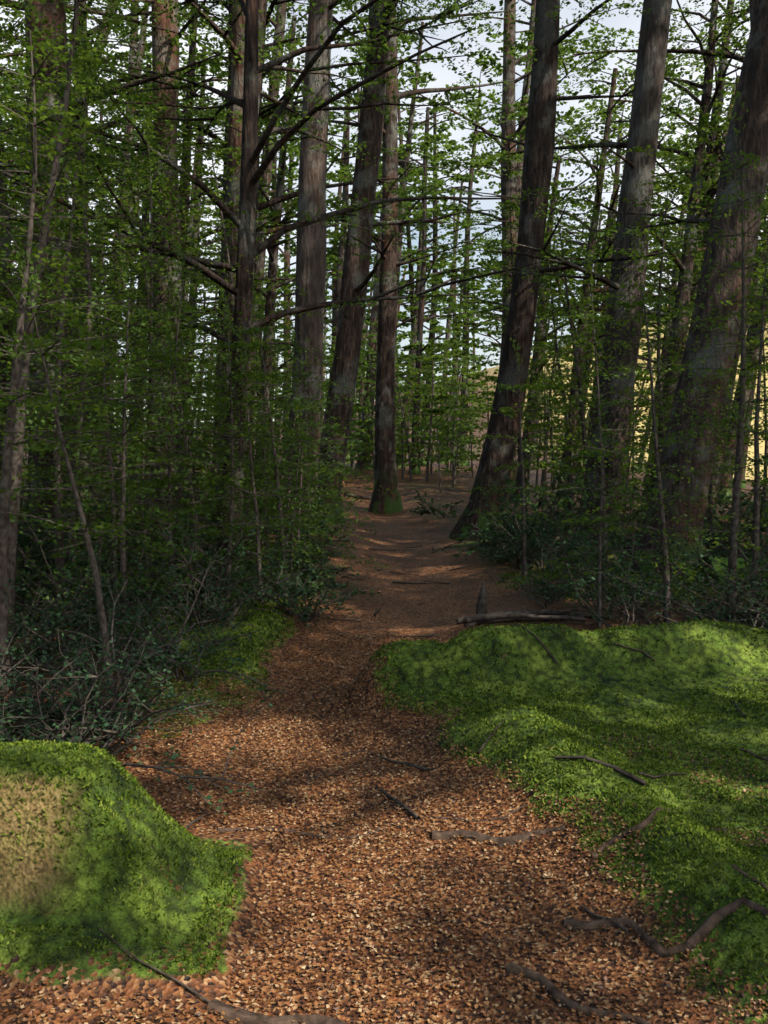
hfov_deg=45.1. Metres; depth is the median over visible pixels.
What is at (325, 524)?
shrub
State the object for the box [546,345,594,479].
beech sapling
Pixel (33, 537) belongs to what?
shrub
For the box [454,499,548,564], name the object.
shrub
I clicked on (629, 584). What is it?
shrub
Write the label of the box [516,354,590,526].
beech sapling
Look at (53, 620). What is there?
shrub
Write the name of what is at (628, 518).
shrub
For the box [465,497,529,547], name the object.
shrub
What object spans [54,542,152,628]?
shrub
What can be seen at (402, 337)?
beech
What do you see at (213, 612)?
shrub
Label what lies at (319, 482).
beech sapling
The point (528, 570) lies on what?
shrub
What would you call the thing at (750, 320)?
beech
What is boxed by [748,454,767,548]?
beech sapling
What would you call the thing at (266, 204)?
beech pole
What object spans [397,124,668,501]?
beech pole
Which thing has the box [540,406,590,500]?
beech sapling
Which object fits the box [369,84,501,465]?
beech
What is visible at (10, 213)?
beech pole
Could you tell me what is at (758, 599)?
shrub
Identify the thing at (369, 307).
beech
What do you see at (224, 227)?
beech sapling
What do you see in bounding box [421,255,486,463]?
beech
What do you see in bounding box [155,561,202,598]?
shrub
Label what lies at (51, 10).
beech
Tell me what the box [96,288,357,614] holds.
sapling
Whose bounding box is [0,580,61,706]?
shrub
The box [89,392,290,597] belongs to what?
tree
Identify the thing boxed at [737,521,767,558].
shrub
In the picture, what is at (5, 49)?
beech pole
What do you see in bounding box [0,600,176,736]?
shrub
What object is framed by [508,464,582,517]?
shrub
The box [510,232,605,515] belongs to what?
beech sapling
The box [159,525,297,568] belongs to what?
shrub
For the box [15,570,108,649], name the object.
shrub
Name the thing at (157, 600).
shrub
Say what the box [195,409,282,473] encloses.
beech sapling
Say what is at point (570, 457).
beech sapling
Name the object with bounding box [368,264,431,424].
beech
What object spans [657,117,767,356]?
beech pole
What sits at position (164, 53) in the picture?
tree
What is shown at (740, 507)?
shrub
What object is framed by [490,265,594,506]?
beech sapling
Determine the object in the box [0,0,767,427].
sky
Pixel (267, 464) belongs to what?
beech bush
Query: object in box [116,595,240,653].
shrub
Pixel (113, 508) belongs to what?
sapling
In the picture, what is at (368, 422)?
beech sapling
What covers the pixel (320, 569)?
shrub
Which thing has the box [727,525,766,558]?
shrub
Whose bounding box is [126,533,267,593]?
shrub
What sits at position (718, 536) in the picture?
shrub
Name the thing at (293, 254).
beech
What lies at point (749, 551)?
shrub
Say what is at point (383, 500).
tree
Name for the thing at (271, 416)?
beech sapling
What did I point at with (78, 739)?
shrub
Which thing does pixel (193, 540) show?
shrub
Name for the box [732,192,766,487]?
beech
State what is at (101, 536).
shrub
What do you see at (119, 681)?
shrub
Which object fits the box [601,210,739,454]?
beech sapling
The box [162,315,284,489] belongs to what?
beech sapling
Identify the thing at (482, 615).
fallen wood
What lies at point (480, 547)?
shrub
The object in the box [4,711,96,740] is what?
shrub
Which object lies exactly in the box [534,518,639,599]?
shrub
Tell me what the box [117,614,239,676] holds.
shrub
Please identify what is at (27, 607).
shrub
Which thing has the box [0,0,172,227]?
tree
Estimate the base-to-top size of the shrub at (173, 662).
0.680 m
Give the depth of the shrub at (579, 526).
8.22 m
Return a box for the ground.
[0,294,767,1023]
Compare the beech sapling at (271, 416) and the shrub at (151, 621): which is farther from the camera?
the beech sapling at (271, 416)
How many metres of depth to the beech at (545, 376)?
70.82 m
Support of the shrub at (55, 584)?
on the ground
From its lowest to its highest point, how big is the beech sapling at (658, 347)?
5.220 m
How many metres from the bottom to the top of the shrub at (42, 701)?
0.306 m
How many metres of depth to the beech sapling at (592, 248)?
15.32 m
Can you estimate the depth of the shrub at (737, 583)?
6.52 m
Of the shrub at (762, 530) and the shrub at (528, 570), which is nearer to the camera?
the shrub at (528, 570)
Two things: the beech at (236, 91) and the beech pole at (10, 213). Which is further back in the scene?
the beech pole at (10, 213)
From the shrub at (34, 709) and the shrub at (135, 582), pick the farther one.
the shrub at (135, 582)
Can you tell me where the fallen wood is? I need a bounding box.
[0,493,767,1002]
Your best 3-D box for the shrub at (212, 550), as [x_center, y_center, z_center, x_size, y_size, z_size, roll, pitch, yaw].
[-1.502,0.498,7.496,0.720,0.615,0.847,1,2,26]
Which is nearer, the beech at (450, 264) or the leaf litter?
the leaf litter
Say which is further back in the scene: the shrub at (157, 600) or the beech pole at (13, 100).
the beech pole at (13, 100)
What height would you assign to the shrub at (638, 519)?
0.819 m
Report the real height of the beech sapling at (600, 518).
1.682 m
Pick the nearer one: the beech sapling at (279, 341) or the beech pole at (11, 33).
the beech pole at (11, 33)
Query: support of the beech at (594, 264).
on the ground
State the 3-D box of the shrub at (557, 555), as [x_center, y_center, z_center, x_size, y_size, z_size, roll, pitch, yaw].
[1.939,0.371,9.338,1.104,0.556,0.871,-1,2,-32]
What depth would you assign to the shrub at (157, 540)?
8.87 m
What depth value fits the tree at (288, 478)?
9.86 m
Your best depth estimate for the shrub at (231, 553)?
6.68 m
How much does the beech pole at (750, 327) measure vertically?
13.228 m
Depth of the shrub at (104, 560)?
7.54 m
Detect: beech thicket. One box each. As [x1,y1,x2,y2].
[320,413,373,475]
[322,342,358,456]
[322,349,374,468]
[325,306,414,471]
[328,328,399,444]
[353,315,437,458]
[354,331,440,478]
[395,315,453,454]
[395,356,471,475]
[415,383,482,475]
[420,327,486,470]
[421,341,495,468]
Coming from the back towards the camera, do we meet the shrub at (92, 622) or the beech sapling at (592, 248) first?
the beech sapling at (592, 248)
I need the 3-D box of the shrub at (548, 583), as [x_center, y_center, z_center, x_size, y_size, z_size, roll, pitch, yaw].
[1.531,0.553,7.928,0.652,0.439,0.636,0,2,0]
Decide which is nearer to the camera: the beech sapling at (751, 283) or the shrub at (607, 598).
the shrub at (607, 598)
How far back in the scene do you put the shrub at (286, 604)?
7.30 m
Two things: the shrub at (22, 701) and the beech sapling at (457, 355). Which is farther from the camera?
the beech sapling at (457, 355)
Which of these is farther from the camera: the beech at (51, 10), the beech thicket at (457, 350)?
the beech thicket at (457, 350)
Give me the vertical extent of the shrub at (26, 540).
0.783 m
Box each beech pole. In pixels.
[0,0,73,56]
[0,0,95,143]
[0,0,99,125]
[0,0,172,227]
[0,0,190,346]
[0,0,217,275]
[0,0,601,577]
[0,19,24,211]
[0,32,184,196]
[0,75,144,329]
[0,76,109,327]
[2,22,298,499]
[5,0,295,510]
[7,104,129,334]
[8,0,306,497]
[16,187,112,465]
[77,0,431,510]
[91,218,278,475]
[93,49,299,413]
[96,0,438,501]
[141,0,485,519]
[146,104,401,383]
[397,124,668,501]
[416,33,767,508]
[504,0,767,525]
[517,178,686,482]
[536,38,766,493]
[538,49,765,340]
[540,0,767,498]
[545,84,697,481]
[558,126,767,368]
[563,150,693,485]
[656,0,767,499]
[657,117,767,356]
[673,148,767,289]
[680,90,767,423]
[760,196,767,245]
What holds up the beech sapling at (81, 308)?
on the ground
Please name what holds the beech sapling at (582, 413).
on the ground
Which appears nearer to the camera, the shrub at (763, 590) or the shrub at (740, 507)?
the shrub at (763, 590)
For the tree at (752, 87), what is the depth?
9.56 m
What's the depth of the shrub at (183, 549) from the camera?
8.27 m
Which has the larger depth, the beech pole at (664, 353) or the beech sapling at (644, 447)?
the beech pole at (664, 353)
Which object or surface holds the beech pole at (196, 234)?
on the ground
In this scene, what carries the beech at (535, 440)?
on the ground
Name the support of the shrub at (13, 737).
on the ground
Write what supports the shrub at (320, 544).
on the ground
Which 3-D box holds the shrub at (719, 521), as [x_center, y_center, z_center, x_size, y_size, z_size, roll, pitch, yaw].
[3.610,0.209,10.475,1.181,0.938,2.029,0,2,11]
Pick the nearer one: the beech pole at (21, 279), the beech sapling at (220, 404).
the beech sapling at (220, 404)
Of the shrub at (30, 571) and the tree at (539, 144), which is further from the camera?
the tree at (539, 144)
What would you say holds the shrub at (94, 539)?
on the ground
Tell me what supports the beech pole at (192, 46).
on the ground
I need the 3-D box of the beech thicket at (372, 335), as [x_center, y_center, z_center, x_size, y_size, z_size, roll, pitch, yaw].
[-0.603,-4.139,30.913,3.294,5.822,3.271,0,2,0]
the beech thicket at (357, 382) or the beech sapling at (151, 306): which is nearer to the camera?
the beech sapling at (151, 306)
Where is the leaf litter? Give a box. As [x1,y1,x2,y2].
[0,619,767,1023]
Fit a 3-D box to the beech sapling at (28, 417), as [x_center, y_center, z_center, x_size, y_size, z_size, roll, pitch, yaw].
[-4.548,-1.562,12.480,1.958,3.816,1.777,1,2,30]
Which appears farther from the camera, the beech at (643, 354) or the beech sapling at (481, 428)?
the beech at (643, 354)
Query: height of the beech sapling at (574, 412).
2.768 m
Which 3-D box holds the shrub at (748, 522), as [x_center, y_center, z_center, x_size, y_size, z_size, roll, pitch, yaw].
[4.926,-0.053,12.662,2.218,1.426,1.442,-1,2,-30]
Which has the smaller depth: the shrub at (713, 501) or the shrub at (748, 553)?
the shrub at (748, 553)
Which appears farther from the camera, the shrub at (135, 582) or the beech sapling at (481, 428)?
the beech sapling at (481, 428)
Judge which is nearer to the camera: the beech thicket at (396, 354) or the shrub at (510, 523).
the shrub at (510, 523)
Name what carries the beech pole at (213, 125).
on the ground
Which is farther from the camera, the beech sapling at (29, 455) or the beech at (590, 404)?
the beech at (590, 404)
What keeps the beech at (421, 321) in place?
on the ground
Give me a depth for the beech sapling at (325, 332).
25.23 m
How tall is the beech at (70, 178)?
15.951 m
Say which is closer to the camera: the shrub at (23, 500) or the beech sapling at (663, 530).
the beech sapling at (663, 530)
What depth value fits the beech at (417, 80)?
34.77 m
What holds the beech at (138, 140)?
on the ground
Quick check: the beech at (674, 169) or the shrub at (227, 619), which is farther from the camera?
the beech at (674, 169)
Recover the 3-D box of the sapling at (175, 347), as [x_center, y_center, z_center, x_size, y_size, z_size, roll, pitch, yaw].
[-1.685,-0.659,7.295,2.099,2.942,2.101,0,2,0]
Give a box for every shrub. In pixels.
[0,554,194,742]
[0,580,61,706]
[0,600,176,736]
[0,631,276,814]
[0,643,199,734]
[0,670,78,730]
[0,684,58,727]
[0,698,47,741]
[0,720,35,741]
[1,611,139,690]
[2,547,142,712]
[2,613,101,686]
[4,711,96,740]
[8,604,89,669]
[9,572,76,659]
[14,508,199,635]
[14,546,119,612]
[14,591,57,636]
[14,609,41,639]
[15,497,93,578]
[15,513,153,611]
[15,523,52,589]
[15,550,48,592]
[15,559,119,626]
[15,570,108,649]
[16,467,133,565]
[16,468,145,603]
[16,503,65,572]
[16,516,41,571]
[16,531,178,607]
[19,651,153,786]
[20,464,97,522]
[22,534,108,581]
[22,559,108,596]
[24,443,308,606]
[24,593,97,660]
[33,653,161,735]
[38,539,261,660]
[40,558,157,621]
[42,541,199,653]
[44,544,158,598]
[44,553,207,613]
[44,644,221,763]
[45,478,208,593]
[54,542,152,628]
[54,569,292,697]
[62,617,177,763]
[64,583,176,658]
[76,473,301,620]
[80,498,132,569]
[82,535,212,566]
[96,624,209,681]
[99,554,200,619]
[103,567,162,606]
[107,534,246,589]
[110,511,339,632]
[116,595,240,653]
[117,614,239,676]
[125,509,292,609]
[126,512,206,566]
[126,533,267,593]
[126,541,214,578]
[133,526,213,571]
[142,586,252,625]
[153,559,284,629]
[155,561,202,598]
[157,535,241,600]
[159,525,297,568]
[176,579,262,629]
[198,497,262,548]
[234,520,360,593]
[240,514,345,601]
[246,521,351,570]
[249,576,341,620]
[252,566,380,632]
[267,464,360,537]
[272,559,353,606]
[285,499,353,542]
[287,526,352,585]
[410,488,464,518]
[432,491,568,557]
[450,511,531,550]
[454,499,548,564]
[455,473,608,568]
[458,488,614,554]
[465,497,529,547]
[469,489,645,568]
[481,544,534,564]
[490,555,573,596]
[493,524,538,561]
[501,505,552,547]
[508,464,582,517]
[508,489,571,534]
[508,540,550,562]
[509,524,610,571]
[515,575,568,608]
[529,491,575,533]
[532,549,585,598]
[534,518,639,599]
[536,469,726,588]
[542,502,617,551]
[547,456,641,508]
[555,551,677,620]
[565,554,707,627]
[567,558,661,624]
[570,544,678,594]
[572,510,767,629]
[573,470,651,518]
[576,484,651,529]
[594,505,641,548]
[594,575,672,610]
[604,577,675,611]
[615,503,725,586]
[619,505,767,557]
[639,554,767,617]
[641,486,731,544]
[644,489,751,553]
[645,509,767,626]
[660,562,767,628]
[662,549,757,622]
[673,553,767,602]
[676,558,767,625]
[683,506,767,593]
[689,552,767,624]
[703,464,767,539]
[705,530,737,550]
[706,494,767,552]
[718,478,766,518]
[718,483,767,531]
[719,498,767,531]
[720,488,767,553]
[722,576,767,628]
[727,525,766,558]
[730,478,767,501]
[736,560,767,620]
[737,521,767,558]
[739,545,767,558]
[743,567,767,627]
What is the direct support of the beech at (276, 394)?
on the ground
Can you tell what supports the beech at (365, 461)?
on the ground
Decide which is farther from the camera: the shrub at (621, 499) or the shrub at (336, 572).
the shrub at (621, 499)
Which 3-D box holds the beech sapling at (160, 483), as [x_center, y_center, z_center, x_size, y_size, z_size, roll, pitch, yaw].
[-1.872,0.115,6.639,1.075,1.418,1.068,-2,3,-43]
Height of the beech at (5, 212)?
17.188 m
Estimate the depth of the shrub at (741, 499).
16.39 m
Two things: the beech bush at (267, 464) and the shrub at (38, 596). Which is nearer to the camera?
the shrub at (38, 596)
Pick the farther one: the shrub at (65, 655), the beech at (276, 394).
the beech at (276, 394)
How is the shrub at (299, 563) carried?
on the ground
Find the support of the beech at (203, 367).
on the ground
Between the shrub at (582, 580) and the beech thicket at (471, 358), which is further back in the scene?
the beech thicket at (471, 358)
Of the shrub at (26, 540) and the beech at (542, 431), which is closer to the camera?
the shrub at (26, 540)
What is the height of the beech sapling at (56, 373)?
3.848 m
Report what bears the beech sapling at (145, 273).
on the ground
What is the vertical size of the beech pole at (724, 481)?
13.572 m
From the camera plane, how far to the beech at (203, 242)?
39.17 m
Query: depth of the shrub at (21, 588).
7.35 m
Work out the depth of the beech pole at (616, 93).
21.89 m
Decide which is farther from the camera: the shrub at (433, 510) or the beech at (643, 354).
the beech at (643, 354)
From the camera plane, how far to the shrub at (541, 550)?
9.83 m
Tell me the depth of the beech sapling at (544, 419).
19.88 m
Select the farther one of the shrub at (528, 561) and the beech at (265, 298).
the beech at (265, 298)
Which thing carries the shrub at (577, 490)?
on the ground
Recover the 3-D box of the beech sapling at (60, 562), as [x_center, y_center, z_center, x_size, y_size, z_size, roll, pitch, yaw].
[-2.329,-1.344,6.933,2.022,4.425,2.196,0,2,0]
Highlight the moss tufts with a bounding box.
[0,564,767,1023]
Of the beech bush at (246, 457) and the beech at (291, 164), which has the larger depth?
the beech at (291, 164)
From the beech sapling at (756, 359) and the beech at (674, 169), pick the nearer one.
the beech sapling at (756, 359)
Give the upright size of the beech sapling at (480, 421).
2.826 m
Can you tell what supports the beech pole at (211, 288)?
on the ground
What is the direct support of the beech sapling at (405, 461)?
on the ground
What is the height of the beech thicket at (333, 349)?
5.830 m
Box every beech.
[0,0,198,538]
[0,0,301,556]
[0,66,25,130]
[0,75,132,324]
[1,1,227,474]
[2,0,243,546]
[2,1,208,335]
[15,2,227,484]
[71,83,152,405]
[88,40,293,400]
[89,50,220,419]
[102,138,149,385]
[124,69,227,385]
[177,0,409,541]
[178,0,368,402]
[186,150,378,433]
[186,257,219,437]
[194,320,216,455]
[196,0,482,534]
[200,75,345,463]
[201,95,339,459]
[253,220,282,423]
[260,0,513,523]
[263,190,351,410]
[263,265,292,338]
[263,298,291,456]
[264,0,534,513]
[264,105,354,337]
[277,56,412,395]
[278,117,409,359]
[284,21,500,469]
[290,38,466,469]
[290,79,441,429]
[320,278,366,434]
[328,149,462,452]
[330,17,467,463]
[330,265,373,458]
[341,102,551,467]
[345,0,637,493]
[351,381,358,460]
[367,323,408,428]
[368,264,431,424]
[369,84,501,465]
[377,160,501,473]
[398,134,452,396]
[402,252,476,426]
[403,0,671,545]
[405,57,560,465]
[415,169,496,460]
[418,193,499,447]
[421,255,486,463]
[421,259,501,460]
[426,0,642,381]
[429,106,615,406]
[438,277,495,458]
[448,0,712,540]
[458,343,493,423]
[485,241,566,463]
[495,271,586,383]
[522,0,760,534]
[528,316,569,397]
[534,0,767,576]
[540,327,568,451]
[549,0,767,298]
[556,209,607,383]
[558,329,650,449]
[570,64,698,313]
[601,74,757,333]
[630,336,661,442]
[635,320,663,471]
[636,81,767,374]
[651,147,767,479]
[682,0,749,167]
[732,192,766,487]
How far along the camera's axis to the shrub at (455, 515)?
11.30 m
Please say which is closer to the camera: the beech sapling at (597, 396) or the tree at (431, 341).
the beech sapling at (597, 396)
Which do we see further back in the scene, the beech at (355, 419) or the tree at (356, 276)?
the beech at (355, 419)
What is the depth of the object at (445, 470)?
28.40 m
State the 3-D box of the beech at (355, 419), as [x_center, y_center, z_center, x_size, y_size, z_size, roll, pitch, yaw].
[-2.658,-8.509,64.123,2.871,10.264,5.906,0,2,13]
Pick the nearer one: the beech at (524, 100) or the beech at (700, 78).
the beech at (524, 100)
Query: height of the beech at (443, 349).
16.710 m
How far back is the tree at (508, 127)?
22.79 m
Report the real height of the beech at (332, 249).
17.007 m
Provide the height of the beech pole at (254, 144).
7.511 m
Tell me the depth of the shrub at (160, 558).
8.05 m
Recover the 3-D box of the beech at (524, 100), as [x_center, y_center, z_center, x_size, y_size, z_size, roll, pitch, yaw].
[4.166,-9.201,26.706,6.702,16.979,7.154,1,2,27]
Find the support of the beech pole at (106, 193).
on the ground
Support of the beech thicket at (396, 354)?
on the ground
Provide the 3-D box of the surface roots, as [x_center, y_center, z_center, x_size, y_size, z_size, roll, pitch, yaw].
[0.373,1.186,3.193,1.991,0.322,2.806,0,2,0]
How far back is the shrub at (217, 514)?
11.29 m
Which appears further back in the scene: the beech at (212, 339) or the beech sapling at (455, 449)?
the beech at (212, 339)
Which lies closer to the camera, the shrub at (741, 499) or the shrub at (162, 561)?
the shrub at (162, 561)
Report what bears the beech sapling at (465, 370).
on the ground
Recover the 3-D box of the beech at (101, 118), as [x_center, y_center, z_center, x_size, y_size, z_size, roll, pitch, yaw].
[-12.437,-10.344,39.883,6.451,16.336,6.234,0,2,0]
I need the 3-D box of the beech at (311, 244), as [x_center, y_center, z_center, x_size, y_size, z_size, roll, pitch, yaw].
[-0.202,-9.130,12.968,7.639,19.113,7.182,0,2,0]
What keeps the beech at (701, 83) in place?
on the ground
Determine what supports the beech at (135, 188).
on the ground
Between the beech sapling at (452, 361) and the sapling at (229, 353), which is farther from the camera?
the beech sapling at (452, 361)
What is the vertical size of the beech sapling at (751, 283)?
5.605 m
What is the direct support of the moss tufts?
on the ground
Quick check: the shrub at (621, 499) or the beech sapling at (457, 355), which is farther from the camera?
the beech sapling at (457, 355)
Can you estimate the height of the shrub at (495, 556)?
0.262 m
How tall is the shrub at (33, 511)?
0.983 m
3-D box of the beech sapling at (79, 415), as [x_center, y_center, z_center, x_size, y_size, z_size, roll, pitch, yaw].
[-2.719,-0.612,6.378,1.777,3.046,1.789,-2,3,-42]
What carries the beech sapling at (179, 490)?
on the ground
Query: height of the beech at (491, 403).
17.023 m
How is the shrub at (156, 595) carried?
on the ground
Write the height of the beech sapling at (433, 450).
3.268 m
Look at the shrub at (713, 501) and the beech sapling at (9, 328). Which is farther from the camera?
the shrub at (713, 501)
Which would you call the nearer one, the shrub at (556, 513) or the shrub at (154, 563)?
the shrub at (154, 563)
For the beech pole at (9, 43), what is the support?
on the ground
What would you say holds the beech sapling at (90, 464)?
on the ground
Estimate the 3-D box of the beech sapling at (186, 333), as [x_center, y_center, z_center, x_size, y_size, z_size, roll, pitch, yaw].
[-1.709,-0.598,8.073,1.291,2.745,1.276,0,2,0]
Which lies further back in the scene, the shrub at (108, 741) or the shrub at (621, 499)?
the shrub at (621, 499)
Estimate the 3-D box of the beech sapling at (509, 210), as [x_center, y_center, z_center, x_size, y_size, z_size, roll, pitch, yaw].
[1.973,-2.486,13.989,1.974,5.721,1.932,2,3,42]
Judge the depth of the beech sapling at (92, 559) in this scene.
4.90 m
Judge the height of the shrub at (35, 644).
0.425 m
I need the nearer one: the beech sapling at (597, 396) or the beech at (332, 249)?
the beech sapling at (597, 396)
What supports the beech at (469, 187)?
on the ground
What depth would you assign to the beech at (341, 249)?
40.44 m
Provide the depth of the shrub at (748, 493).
16.89 m
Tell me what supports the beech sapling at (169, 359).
on the ground
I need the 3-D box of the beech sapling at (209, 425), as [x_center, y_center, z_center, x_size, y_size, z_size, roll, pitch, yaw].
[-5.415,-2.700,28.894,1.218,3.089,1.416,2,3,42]
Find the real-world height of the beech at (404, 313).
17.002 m
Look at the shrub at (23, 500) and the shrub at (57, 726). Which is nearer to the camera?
the shrub at (57, 726)
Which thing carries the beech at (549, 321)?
on the ground
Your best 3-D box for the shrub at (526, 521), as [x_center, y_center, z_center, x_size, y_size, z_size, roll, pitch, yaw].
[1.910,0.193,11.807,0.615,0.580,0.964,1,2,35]
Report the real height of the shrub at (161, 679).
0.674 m
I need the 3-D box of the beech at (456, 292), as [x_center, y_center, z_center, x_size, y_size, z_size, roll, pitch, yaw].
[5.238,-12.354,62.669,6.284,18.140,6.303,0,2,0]
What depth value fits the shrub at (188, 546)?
9.44 m
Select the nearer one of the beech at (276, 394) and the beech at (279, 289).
the beech at (279, 289)
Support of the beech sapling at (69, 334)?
on the ground
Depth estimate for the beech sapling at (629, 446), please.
19.76 m
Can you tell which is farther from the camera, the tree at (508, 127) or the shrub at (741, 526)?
the tree at (508, 127)
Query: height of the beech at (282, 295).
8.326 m
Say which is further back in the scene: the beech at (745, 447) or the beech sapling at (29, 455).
the beech at (745, 447)
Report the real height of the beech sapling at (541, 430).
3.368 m
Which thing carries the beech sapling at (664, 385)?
on the ground
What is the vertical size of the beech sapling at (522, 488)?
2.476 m
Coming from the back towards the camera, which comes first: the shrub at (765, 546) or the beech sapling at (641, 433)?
the beech sapling at (641, 433)
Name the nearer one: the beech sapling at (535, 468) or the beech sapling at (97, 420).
the beech sapling at (97, 420)
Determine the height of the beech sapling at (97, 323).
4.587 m
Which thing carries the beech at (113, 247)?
on the ground
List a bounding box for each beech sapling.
[0,0,174,691]
[0,0,216,656]
[0,25,249,593]
[0,31,205,621]
[0,58,155,552]
[0,108,225,562]
[0,174,248,578]
[0,225,153,558]
[0,246,71,419]
[0,247,222,686]
[0,256,62,521]
[0,277,109,509]
[0,324,46,431]
[4,216,143,501]
[10,188,111,432]
[12,278,92,509]
[14,240,124,450]
[18,296,107,465]
[25,334,143,467]
[32,113,260,557]
[33,95,295,567]
[51,430,213,614]
[69,234,143,492]
[73,254,207,487]
[79,271,205,446]
[82,305,277,597]
[96,137,252,542]
[111,283,260,577]
[132,103,343,549]
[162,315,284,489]
[165,329,326,603]
[183,401,205,468]
[186,289,217,479]
[189,396,214,469]
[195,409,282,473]
[196,412,255,475]
[209,442,298,560]
[215,275,294,477]
[218,404,365,585]
[251,258,294,414]
[251,293,294,463]
[252,341,291,512]
[259,394,354,565]
[262,427,350,557]
[276,307,336,423]
[345,414,371,470]
[349,399,361,455]
[349,410,373,470]
[359,348,442,481]
[361,410,397,453]
[395,413,409,469]
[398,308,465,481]
[403,395,469,491]
[419,386,460,454]
[420,333,483,466]
[425,335,491,461]
[426,381,474,487]
[435,349,492,483]
[442,431,465,464]
[447,384,487,476]
[452,156,583,526]
[458,340,497,460]
[465,175,685,471]
[468,338,576,575]
[471,394,517,453]
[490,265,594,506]
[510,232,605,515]
[515,319,593,503]
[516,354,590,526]
[516,359,590,510]
[516,362,568,485]
[519,259,681,584]
[519,404,675,627]
[522,343,595,522]
[533,340,653,477]
[533,413,559,496]
[538,410,578,480]
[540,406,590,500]
[542,230,767,623]
[546,203,667,394]
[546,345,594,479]
[566,138,753,472]
[577,377,668,529]
[589,413,642,490]
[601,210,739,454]
[609,91,767,623]
[621,349,753,488]
[621,378,658,498]
[622,375,656,509]
[629,199,767,615]
[639,250,767,556]
[716,302,767,494]
[718,260,767,541]
[723,181,767,435]
[745,424,767,507]
[748,323,767,435]
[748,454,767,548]
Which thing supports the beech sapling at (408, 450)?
on the ground
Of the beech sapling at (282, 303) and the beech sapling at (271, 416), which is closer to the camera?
the beech sapling at (271, 416)
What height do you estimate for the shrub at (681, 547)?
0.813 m
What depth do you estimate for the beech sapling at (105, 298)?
7.89 m
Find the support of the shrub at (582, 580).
on the ground
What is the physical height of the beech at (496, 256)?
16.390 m
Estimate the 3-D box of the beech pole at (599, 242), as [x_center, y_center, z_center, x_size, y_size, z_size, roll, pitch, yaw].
[5.945,-4.723,24.659,5.891,8.332,6.464,-1,2,-17]
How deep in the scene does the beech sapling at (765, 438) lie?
11.95 m
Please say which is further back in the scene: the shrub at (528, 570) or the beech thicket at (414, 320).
the beech thicket at (414, 320)
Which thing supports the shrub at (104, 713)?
on the ground
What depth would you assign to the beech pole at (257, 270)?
21.66 m
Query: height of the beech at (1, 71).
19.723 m
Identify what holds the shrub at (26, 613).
on the ground
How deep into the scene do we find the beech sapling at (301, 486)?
9.73 m
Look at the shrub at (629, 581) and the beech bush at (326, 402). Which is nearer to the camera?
the shrub at (629, 581)
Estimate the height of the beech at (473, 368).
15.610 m
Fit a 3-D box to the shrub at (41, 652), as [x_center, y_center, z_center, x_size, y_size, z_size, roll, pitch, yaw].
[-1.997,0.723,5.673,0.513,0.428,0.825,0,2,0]
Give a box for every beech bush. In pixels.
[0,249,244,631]
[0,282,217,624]
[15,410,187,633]
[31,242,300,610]
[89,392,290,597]
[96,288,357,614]
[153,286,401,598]
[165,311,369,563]
[175,426,292,552]
[200,414,303,559]
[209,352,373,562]
[245,363,377,553]
[248,328,364,557]
[254,442,285,507]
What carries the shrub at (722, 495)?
on the ground
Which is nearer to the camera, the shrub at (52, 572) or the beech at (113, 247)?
the shrub at (52, 572)
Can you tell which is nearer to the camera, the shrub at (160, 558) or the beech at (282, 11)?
the shrub at (160, 558)
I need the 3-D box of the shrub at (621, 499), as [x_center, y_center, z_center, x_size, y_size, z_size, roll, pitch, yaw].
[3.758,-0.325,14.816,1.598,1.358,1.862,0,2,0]
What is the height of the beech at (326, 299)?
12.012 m
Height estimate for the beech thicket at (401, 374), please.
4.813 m
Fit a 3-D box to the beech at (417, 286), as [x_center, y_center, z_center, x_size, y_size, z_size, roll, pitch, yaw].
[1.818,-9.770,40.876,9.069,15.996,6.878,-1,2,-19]
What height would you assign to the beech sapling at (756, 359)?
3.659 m
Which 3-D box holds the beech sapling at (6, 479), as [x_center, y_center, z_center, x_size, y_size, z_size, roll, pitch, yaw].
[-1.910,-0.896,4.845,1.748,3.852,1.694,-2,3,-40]
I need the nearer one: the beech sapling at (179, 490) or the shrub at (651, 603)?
the shrub at (651, 603)
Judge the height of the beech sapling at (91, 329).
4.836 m
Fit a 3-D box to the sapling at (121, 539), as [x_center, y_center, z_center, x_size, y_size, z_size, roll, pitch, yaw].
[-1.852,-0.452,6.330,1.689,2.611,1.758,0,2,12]
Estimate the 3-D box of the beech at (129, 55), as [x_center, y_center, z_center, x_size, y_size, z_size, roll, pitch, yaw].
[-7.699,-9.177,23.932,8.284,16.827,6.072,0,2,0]
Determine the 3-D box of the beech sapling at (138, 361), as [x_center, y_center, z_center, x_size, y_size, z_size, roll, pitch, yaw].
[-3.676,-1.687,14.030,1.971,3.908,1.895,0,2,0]
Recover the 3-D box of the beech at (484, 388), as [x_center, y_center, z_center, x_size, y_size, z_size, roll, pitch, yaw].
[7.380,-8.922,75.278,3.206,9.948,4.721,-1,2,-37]
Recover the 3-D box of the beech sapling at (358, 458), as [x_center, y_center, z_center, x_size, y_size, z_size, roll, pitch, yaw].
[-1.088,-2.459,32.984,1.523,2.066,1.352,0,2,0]
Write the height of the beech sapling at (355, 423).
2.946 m
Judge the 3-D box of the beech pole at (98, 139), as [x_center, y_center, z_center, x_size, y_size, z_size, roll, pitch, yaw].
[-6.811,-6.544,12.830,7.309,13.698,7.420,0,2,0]
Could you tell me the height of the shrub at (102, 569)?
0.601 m

